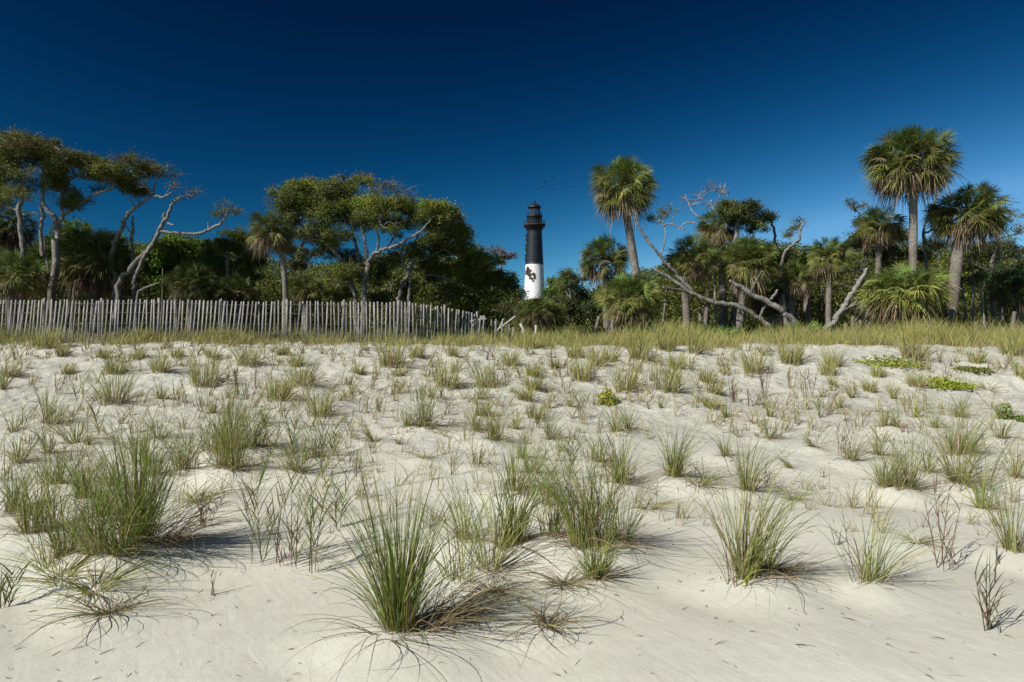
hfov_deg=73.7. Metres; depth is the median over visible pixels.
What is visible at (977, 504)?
grass tuft
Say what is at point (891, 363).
creeping plant
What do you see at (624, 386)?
grass tuft
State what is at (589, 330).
palmetto shrub
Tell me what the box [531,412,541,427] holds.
leafy stalk clump
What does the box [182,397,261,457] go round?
grass tuft
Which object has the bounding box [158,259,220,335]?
palm tree
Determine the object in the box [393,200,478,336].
oak tree
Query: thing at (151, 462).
grass tuft
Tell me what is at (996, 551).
dry twig
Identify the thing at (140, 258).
oak tree
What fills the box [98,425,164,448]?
grass tuft
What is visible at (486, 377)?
grass tuft
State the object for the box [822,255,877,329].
forked leaning tree
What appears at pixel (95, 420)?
leafy stalk clump
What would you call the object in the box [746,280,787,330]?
palm tree
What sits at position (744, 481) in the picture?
grass tuft
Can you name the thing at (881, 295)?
palm tree
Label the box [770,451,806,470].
grass tuft
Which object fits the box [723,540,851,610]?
grass tuft
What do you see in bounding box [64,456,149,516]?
grass tuft
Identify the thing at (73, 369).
grass tuft
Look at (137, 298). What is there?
dead branch
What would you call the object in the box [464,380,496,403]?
grass tuft
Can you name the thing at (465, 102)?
sky
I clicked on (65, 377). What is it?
dry stem clump
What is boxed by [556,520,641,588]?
grass tuft
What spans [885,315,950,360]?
grass tuft
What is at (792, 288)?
palm tree
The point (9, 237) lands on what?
palm tree
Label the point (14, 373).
grass tuft
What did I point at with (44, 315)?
sand fence
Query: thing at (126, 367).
grass tuft
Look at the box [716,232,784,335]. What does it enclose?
palm tree
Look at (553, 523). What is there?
grass tuft
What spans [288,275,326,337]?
palm tree
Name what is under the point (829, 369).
grass tuft
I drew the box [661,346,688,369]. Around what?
grass tuft
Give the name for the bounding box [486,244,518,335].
oak tree
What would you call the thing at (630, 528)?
grass tuft
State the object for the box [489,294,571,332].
scrub bush
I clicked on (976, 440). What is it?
grass tuft
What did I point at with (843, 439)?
dry stem clump
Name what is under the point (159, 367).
grass tuft
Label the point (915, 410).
grass tuft
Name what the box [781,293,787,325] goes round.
dead stump
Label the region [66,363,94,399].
leafy stalk clump
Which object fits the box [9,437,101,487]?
grass tuft
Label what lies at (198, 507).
dry stem clump
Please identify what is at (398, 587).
grass tuft
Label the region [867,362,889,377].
grass tuft
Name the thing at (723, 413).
grass tuft
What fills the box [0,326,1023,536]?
grass sprigs
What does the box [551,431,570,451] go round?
grass tuft
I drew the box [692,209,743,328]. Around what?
palm tree
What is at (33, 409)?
leafy stalk clump
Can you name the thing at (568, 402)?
grass tuft
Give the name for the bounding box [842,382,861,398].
grass tuft
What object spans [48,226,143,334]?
palm tree
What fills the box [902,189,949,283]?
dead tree
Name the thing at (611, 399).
flowering plant
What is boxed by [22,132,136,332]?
oak tree
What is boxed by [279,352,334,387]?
grass tuft
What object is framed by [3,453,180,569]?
grass tuft
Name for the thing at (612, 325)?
dead stump
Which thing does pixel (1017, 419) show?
creeping plant
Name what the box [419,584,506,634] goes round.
grass tuft
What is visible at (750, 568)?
grass tuft
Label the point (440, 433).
grass tuft
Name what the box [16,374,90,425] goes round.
grass tuft
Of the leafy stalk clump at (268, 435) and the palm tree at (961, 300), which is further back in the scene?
the palm tree at (961, 300)
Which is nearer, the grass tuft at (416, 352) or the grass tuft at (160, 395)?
the grass tuft at (160, 395)
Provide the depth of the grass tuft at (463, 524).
4.87 m
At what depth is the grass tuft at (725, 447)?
7.98 m
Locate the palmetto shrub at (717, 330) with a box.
[685,321,747,337]
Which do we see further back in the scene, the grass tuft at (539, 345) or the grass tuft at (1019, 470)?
the grass tuft at (539, 345)
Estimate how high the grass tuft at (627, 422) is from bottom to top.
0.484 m
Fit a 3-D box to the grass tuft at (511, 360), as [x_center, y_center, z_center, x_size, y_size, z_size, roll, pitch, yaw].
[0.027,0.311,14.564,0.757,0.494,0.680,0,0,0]
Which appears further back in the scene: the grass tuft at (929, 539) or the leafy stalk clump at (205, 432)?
the leafy stalk clump at (205, 432)
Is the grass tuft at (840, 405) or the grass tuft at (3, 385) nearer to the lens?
the grass tuft at (840, 405)
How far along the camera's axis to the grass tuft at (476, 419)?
9.22 m
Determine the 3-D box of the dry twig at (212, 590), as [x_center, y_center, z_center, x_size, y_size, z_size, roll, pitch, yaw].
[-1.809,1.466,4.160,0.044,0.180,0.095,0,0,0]
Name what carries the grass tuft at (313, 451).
on the sand dune
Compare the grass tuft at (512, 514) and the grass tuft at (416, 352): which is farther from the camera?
the grass tuft at (416, 352)
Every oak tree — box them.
[0,124,48,331]
[0,217,156,334]
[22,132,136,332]
[103,147,192,326]
[113,182,247,335]
[135,228,220,334]
[195,223,272,330]
[263,170,449,338]
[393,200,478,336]
[423,243,528,333]
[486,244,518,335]
[537,272,561,326]
[548,267,602,329]
[688,196,807,333]
[832,197,908,328]
[938,201,1023,335]
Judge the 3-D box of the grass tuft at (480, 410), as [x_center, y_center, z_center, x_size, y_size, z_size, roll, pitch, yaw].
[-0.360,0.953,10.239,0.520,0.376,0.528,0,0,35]
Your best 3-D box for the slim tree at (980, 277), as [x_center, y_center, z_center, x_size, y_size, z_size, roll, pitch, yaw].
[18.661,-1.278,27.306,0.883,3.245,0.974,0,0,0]
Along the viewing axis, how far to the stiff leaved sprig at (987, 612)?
3.48 m
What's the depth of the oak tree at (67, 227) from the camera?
32.70 m
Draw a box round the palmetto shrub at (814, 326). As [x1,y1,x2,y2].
[788,320,828,336]
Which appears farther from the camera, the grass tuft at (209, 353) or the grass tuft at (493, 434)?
the grass tuft at (209, 353)
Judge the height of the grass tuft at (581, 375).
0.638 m
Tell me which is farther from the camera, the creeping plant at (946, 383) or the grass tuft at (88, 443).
the creeping plant at (946, 383)
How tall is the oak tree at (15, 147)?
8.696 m
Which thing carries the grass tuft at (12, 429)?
on the sand dune
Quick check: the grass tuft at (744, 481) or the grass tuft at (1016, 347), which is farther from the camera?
the grass tuft at (1016, 347)
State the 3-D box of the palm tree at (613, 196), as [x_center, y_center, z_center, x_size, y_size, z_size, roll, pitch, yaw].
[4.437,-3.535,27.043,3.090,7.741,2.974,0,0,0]
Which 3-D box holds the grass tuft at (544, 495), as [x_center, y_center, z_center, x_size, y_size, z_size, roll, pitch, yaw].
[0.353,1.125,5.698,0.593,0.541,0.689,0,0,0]
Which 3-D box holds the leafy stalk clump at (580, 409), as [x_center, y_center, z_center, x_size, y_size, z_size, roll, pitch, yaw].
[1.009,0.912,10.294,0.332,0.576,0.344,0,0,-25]
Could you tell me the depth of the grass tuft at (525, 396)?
11.16 m
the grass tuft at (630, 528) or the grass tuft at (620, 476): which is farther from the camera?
the grass tuft at (620, 476)
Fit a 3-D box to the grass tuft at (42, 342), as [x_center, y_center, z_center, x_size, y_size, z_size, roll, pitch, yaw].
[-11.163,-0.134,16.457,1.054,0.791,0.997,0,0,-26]
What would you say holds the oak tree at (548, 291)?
on the sand dune
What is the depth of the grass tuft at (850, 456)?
7.88 m
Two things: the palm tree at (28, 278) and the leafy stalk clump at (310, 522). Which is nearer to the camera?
the leafy stalk clump at (310, 522)
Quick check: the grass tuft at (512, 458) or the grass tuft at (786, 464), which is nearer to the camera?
the grass tuft at (512, 458)
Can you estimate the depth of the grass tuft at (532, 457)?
6.81 m
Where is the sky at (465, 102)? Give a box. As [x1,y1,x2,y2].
[0,0,1023,298]
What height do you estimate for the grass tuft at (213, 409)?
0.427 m
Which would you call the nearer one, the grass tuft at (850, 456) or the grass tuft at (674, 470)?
the grass tuft at (674, 470)
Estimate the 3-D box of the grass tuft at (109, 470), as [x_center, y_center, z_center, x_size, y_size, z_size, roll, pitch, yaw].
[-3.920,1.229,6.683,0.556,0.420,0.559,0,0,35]
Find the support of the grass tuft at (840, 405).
on the sand dune
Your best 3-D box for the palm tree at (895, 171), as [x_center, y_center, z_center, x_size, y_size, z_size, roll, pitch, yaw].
[15.199,-3.970,26.004,3.962,8.658,3.869,0,0,0]
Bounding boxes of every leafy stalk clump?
[0,547,32,608]
[11,343,19,359]
[16,403,38,425]
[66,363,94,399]
[87,401,107,433]
[174,417,196,451]
[197,415,216,447]
[213,439,313,565]
[251,396,300,457]
[268,450,337,568]
[279,389,308,457]
[289,459,337,573]
[305,411,344,476]
[319,463,361,528]
[327,426,341,453]
[374,394,385,412]
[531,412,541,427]
[562,418,594,478]
[572,386,589,419]
[810,388,826,418]
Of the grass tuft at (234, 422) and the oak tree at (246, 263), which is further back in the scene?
the oak tree at (246, 263)
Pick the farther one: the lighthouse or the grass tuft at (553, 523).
the lighthouse
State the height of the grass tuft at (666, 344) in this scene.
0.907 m
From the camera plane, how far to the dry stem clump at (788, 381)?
12.78 m
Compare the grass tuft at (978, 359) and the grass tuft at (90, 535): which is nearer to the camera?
the grass tuft at (90, 535)
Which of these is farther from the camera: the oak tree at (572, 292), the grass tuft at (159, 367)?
the oak tree at (572, 292)
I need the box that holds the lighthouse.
[523,199,544,299]
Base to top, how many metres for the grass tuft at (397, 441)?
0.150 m
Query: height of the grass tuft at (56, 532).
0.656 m
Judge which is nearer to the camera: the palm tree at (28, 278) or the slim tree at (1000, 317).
the palm tree at (28, 278)
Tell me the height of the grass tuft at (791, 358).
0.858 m
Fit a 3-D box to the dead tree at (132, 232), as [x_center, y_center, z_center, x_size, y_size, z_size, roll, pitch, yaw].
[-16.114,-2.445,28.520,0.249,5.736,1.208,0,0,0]
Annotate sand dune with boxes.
[0,338,1023,681]
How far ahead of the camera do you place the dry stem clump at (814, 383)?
11.79 m
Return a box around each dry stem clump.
[54,372,67,392]
[196,488,226,526]
[233,369,253,393]
[264,492,316,565]
[728,375,736,402]
[757,364,771,398]
[787,367,796,387]
[799,363,819,397]
[836,421,856,452]
[923,470,967,568]
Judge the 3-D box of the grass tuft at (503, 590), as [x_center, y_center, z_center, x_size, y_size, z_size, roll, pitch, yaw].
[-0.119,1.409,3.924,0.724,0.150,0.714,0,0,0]
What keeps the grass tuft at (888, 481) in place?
on the sand dune
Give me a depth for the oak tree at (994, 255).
30.41 m
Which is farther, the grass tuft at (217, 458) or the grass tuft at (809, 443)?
the grass tuft at (809, 443)
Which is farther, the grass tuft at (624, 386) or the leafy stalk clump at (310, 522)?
the grass tuft at (624, 386)
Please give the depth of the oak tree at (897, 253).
29.82 m
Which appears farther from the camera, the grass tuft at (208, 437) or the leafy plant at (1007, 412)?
the leafy plant at (1007, 412)
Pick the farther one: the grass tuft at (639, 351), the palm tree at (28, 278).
the palm tree at (28, 278)
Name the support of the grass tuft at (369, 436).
on the sand dune
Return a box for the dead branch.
[134,282,160,331]
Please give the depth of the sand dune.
4.81 m
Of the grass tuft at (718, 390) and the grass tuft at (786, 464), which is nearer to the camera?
the grass tuft at (786, 464)
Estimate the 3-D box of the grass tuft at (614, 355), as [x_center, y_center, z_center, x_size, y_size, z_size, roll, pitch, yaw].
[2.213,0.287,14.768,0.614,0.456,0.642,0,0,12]
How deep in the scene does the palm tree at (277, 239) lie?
23.27 m
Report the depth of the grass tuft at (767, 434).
8.99 m
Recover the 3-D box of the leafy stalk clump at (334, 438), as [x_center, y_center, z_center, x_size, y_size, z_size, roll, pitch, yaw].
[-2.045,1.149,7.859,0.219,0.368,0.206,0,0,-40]
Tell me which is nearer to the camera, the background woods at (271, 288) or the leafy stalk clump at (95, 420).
the leafy stalk clump at (95, 420)
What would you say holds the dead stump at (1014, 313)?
on the sand dune
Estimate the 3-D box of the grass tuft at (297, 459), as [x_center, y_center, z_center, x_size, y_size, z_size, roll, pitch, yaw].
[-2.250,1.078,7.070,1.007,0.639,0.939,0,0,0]
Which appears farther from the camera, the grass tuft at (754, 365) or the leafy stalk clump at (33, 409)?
the grass tuft at (754, 365)
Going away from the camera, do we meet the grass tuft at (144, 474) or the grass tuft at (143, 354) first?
the grass tuft at (144, 474)
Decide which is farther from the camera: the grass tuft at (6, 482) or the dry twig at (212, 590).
the grass tuft at (6, 482)
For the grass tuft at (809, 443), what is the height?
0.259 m
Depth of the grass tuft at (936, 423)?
9.53 m
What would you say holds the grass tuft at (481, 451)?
on the sand dune
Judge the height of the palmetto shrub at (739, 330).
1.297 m
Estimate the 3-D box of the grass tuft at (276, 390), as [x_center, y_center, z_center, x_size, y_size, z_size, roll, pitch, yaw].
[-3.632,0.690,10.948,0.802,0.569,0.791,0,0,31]
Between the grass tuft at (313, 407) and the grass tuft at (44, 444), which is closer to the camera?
the grass tuft at (44, 444)
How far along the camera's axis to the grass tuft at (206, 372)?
12.57 m
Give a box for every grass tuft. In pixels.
[0,356,31,377]
[0,367,25,389]
[0,400,39,436]
[0,419,59,468]
[0,440,119,542]
[0,455,64,516]
[0,520,141,602]
[0,539,184,613]
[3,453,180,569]
[4,471,115,571]
[8,404,264,574]
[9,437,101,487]
[11,549,212,656]
[13,412,83,454]
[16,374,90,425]
[20,322,70,349]
[33,403,116,444]
[36,436,118,507]
[49,475,197,569]
[50,340,77,356]
[58,361,81,374]
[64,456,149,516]
[70,360,156,406]
[77,428,98,444]
[84,446,138,487]
[90,345,112,357]
[96,348,145,374]
[96,417,205,480]
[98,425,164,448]
[106,413,184,463]
[128,345,152,360]
[132,395,200,439]
[142,347,186,374]
[146,378,177,399]
[148,419,213,481]
[161,479,254,506]
[169,345,186,357]
[171,390,288,472]
[176,342,241,387]
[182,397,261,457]
[182,410,272,471]
[183,377,287,459]
[197,390,231,416]
[198,344,223,357]
[221,395,294,453]
[224,339,275,366]
[253,402,280,424]
[257,420,343,482]
[261,371,309,400]
[269,452,553,681]
[272,343,290,355]
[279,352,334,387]
[282,348,313,367]
[290,413,354,458]
[291,380,345,417]
[343,376,354,384]
[349,415,397,444]
[350,361,368,374]
[369,331,415,368]
[389,362,410,376]
[389,371,466,433]
[393,437,401,443]
[398,447,447,460]
[399,455,569,586]
[400,401,421,428]
[405,473,505,555]
[406,340,428,357]
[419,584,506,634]
[425,422,466,434]
[427,352,476,388]
[431,564,548,610]
[446,344,463,356]
[451,389,507,436]
[452,442,591,572]
[463,356,510,388]
[463,432,499,467]
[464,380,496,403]
[468,592,630,664]
[470,395,500,415]
[473,406,517,440]
[473,416,572,496]
[477,403,515,443]
[498,346,527,365]
[498,419,671,569]
[500,549,653,606]
[503,430,562,483]
[507,406,533,429]
[508,382,541,401]
[510,430,542,460]
[518,367,547,390]
[518,452,618,562]
[523,362,548,376]
[525,400,553,418]
[525,448,574,509]
[527,337,547,348]
[534,406,588,442]
[545,354,563,368]
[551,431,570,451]
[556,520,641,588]
[561,339,585,357]
[563,349,607,382]
[564,392,576,406]
[570,413,678,496]
[575,457,686,557]
[578,424,617,462]
[582,343,613,365]
[594,395,646,434]
[599,354,653,394]
[602,346,626,362]
[614,402,642,430]
[616,479,692,512]
[621,329,668,360]
[638,418,730,483]
[640,354,697,393]
[647,323,685,351]
[653,397,669,407]
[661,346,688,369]
[668,459,733,497]
[681,447,845,617]
[682,331,710,354]
[691,361,720,383]
[700,393,725,408]
[702,375,729,394]
[706,428,739,459]
[709,426,802,495]
[717,397,742,421]
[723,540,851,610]
[729,342,776,374]
[751,411,786,441]
[759,394,776,416]
[763,480,831,502]
[769,330,812,365]
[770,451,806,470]
[794,431,832,451]
[804,483,975,599]
[815,355,840,376]
[816,343,850,367]
[822,389,856,408]
[823,371,840,384]
[823,427,883,462]
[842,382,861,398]
[847,437,942,498]
[849,410,981,495]
[854,414,899,457]
[858,377,881,392]
[866,406,897,413]
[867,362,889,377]
[867,398,910,426]
[883,401,913,427]
[884,381,904,398]
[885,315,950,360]
[886,529,958,550]
[892,407,1023,497]
[899,433,954,473]
[901,365,933,387]
[906,393,934,417]
[919,396,1018,457]
[922,409,954,427]
[944,392,980,420]
[944,464,1023,518]
[945,415,998,456]
[954,471,1023,553]
[958,377,1006,392]
[963,346,990,364]
[983,323,1023,356]
[987,414,1022,438]
[989,396,1017,418]
[990,434,1023,479]
[1006,356,1023,379]
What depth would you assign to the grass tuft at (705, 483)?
6.60 m
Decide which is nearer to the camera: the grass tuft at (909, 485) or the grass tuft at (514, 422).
the grass tuft at (909, 485)
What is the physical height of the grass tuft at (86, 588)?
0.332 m
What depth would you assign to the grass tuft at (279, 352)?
15.29 m
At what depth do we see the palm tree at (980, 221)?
25.73 m
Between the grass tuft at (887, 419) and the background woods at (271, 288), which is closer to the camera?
the grass tuft at (887, 419)
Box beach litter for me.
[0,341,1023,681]
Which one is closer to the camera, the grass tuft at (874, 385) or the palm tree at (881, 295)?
the grass tuft at (874, 385)
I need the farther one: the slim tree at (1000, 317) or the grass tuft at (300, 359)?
the slim tree at (1000, 317)
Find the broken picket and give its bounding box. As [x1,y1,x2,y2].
[499,316,515,327]
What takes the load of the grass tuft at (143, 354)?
on the sand dune
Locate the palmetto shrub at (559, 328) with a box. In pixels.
[541,325,581,338]
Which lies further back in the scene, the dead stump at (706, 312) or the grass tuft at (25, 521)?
the dead stump at (706, 312)
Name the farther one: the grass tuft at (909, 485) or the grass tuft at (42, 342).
the grass tuft at (42, 342)
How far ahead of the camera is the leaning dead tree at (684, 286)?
25.42 m
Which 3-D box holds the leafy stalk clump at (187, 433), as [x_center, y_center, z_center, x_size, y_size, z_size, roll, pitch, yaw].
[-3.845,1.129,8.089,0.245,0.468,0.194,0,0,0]
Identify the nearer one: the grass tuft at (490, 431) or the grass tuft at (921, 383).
the grass tuft at (490, 431)
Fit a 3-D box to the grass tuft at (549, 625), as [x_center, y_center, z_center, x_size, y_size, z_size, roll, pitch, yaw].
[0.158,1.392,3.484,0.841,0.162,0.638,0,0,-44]
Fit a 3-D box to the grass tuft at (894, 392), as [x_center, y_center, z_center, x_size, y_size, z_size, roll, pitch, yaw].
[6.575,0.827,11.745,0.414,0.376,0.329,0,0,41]
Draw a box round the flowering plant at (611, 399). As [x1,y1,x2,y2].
[594,387,619,405]
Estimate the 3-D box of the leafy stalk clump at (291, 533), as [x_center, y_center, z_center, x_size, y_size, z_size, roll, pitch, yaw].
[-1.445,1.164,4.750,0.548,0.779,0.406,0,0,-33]
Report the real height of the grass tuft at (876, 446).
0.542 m
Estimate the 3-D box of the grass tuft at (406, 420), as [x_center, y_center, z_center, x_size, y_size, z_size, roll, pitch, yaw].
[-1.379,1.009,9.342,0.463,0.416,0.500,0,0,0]
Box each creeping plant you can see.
[852,354,931,367]
[924,375,978,390]
[951,366,994,373]
[1010,415,1023,421]
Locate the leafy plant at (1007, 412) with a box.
[992,401,1019,418]
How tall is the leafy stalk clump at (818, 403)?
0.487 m
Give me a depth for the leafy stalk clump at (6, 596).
3.99 m
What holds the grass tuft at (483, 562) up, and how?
on the sand dune
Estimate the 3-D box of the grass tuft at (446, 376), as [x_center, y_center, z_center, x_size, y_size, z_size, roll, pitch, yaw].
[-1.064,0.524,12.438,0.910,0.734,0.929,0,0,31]
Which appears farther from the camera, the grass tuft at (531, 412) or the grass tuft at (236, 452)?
the grass tuft at (531, 412)
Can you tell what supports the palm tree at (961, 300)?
on the sand dune
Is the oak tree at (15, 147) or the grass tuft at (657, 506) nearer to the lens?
the grass tuft at (657, 506)
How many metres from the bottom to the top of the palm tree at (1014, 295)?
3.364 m
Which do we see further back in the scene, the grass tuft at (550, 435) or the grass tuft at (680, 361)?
the grass tuft at (680, 361)
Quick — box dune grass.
[0,313,1023,352]
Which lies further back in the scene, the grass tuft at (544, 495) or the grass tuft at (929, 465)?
the grass tuft at (929, 465)
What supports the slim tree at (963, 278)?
on the sand dune
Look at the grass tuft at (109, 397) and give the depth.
10.74 m
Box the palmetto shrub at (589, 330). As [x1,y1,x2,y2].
[564,320,613,338]
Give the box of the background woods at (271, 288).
[0,236,1023,339]
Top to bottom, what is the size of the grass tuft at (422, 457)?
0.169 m
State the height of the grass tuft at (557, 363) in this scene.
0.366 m
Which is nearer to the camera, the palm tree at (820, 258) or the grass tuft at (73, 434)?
the grass tuft at (73, 434)
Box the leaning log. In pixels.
[729,270,796,326]
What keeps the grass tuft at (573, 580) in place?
on the sand dune
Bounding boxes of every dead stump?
[594,316,600,335]
[610,319,614,336]
[698,306,701,332]
[703,302,708,328]
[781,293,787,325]
[851,316,854,334]
[867,315,871,330]
[1011,311,1016,330]
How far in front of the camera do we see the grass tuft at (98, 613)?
3.73 m
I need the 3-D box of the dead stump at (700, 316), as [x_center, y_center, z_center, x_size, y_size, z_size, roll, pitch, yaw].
[7.362,-0.524,26.875,0.260,1.711,0.218,0,0,0]
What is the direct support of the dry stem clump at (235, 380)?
on the sand dune
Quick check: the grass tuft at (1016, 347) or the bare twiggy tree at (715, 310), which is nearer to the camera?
the grass tuft at (1016, 347)
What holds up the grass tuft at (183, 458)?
on the sand dune
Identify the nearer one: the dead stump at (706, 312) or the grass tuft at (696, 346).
the grass tuft at (696, 346)
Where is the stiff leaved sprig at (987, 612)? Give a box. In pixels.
[970,550,1018,630]
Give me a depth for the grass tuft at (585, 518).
4.55 m
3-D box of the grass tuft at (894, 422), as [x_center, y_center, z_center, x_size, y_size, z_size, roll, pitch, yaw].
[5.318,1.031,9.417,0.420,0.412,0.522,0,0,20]
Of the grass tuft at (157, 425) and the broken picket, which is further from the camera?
the broken picket
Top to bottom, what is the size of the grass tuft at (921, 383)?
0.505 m
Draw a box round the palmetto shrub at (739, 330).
[701,324,765,339]
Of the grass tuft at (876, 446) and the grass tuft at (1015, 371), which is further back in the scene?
the grass tuft at (1015, 371)
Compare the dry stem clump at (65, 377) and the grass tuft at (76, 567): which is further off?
the dry stem clump at (65, 377)
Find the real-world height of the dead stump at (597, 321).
1.288 m
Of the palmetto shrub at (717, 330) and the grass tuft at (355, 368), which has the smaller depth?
the grass tuft at (355, 368)
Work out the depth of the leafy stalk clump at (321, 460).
7.08 m
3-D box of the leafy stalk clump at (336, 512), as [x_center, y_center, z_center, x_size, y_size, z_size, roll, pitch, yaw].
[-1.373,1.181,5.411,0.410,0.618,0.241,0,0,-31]
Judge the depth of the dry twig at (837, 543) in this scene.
5.00 m
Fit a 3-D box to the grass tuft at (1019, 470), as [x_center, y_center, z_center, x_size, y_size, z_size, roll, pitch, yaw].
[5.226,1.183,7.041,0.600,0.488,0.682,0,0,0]
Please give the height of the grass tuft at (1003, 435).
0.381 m
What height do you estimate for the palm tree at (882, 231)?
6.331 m
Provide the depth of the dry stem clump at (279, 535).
4.71 m
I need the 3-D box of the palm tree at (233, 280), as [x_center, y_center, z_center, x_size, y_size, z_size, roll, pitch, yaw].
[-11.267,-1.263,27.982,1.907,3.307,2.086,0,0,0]
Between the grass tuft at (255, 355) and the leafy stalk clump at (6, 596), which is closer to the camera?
the leafy stalk clump at (6, 596)
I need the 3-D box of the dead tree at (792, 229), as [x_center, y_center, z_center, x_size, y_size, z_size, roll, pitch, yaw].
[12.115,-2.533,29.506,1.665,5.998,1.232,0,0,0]
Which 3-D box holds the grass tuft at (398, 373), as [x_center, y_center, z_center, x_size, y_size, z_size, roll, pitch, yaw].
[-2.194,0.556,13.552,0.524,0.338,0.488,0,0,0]
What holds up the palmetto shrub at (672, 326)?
on the sand dune
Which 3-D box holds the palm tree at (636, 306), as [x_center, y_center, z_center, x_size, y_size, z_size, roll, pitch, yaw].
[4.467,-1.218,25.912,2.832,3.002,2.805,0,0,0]
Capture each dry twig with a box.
[211,565,219,595]
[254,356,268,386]
[830,518,842,544]
[992,540,999,563]
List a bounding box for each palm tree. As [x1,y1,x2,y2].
[0,207,45,331]
[0,246,57,330]
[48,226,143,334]
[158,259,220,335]
[214,271,263,333]
[244,207,301,334]
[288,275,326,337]
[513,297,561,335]
[577,233,629,331]
[587,155,660,330]
[593,271,665,334]
[659,232,722,329]
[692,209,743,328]
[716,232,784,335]
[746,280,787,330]
[770,257,817,328]
[787,252,826,329]
[804,235,856,332]
[851,261,962,331]
[852,123,967,331]
[852,204,908,329]
[918,178,1020,330]
[920,285,968,329]
[983,268,1023,333]
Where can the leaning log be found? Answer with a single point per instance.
(790, 317)
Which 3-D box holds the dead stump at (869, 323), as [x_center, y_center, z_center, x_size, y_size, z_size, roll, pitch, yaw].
[13.936,-0.387,26.500,0.270,1.284,0.191,0,0,0]
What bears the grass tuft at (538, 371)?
on the sand dune
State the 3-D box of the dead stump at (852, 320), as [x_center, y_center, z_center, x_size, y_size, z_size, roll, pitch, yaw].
[13.827,-0.333,27.617,0.213,1.336,0.194,0,0,42]
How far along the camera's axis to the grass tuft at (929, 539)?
5.00 m
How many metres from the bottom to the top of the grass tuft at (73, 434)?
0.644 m
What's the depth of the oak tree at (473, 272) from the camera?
29.50 m
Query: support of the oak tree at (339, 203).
on the sand dune
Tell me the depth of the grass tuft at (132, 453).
7.78 m
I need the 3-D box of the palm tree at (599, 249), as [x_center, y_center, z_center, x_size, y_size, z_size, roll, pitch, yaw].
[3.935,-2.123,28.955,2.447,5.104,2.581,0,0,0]
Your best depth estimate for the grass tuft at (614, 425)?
9.14 m
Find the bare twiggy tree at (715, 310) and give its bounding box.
[678,178,729,330]
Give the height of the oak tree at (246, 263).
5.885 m
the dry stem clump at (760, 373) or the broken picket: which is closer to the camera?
the dry stem clump at (760, 373)
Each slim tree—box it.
[961,274,977,330]
[962,269,991,331]
[964,243,987,323]
[981,281,1010,331]
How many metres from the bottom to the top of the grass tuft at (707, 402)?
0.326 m
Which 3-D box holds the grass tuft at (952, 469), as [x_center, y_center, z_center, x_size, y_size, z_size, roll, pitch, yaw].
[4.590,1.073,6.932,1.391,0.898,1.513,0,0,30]
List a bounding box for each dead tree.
[119,216,135,329]
[631,197,776,334]
[776,215,807,331]
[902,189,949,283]
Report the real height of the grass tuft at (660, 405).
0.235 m
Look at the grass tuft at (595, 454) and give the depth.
7.54 m
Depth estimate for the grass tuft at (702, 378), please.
13.30 m
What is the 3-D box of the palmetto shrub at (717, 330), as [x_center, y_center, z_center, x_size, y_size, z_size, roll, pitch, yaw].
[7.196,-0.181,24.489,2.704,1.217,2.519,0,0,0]
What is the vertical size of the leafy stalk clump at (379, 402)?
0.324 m
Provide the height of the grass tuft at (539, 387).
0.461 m
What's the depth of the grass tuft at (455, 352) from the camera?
15.28 m
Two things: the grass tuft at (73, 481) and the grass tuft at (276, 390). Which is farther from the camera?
the grass tuft at (276, 390)
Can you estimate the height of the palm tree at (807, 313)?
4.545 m
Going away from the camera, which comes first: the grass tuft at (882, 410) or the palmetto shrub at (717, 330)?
the grass tuft at (882, 410)
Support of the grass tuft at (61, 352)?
on the sand dune
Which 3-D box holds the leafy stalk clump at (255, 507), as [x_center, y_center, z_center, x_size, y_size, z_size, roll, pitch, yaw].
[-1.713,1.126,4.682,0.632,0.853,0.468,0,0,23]
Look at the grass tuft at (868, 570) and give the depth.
4.16 m
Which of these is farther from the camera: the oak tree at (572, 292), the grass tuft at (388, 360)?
the oak tree at (572, 292)
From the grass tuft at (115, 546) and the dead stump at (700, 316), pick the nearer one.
the grass tuft at (115, 546)
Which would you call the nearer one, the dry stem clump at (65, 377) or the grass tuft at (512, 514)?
the grass tuft at (512, 514)
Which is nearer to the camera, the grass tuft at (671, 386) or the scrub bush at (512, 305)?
the grass tuft at (671, 386)
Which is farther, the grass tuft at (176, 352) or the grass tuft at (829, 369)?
the grass tuft at (176, 352)
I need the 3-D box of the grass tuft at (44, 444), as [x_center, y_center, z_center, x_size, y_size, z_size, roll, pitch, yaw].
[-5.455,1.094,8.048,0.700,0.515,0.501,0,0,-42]
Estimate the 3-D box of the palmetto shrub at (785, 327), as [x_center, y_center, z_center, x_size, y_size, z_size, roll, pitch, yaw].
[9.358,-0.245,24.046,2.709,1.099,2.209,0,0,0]
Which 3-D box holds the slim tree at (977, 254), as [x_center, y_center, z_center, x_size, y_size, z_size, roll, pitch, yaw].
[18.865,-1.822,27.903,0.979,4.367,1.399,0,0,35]
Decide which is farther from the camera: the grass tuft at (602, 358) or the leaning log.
the leaning log
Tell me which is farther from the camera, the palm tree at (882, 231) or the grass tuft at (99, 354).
the palm tree at (882, 231)
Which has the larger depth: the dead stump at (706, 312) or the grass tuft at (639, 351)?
the dead stump at (706, 312)
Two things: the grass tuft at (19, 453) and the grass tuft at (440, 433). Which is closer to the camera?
the grass tuft at (19, 453)
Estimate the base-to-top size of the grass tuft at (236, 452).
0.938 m
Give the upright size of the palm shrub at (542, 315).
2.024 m
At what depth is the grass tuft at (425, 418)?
9.29 m
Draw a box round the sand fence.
[0,298,514,343]
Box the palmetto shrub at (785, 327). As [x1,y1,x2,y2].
[756,321,813,338]
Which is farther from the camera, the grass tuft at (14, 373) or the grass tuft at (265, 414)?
the grass tuft at (14, 373)
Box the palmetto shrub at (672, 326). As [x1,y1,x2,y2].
[639,320,698,335]

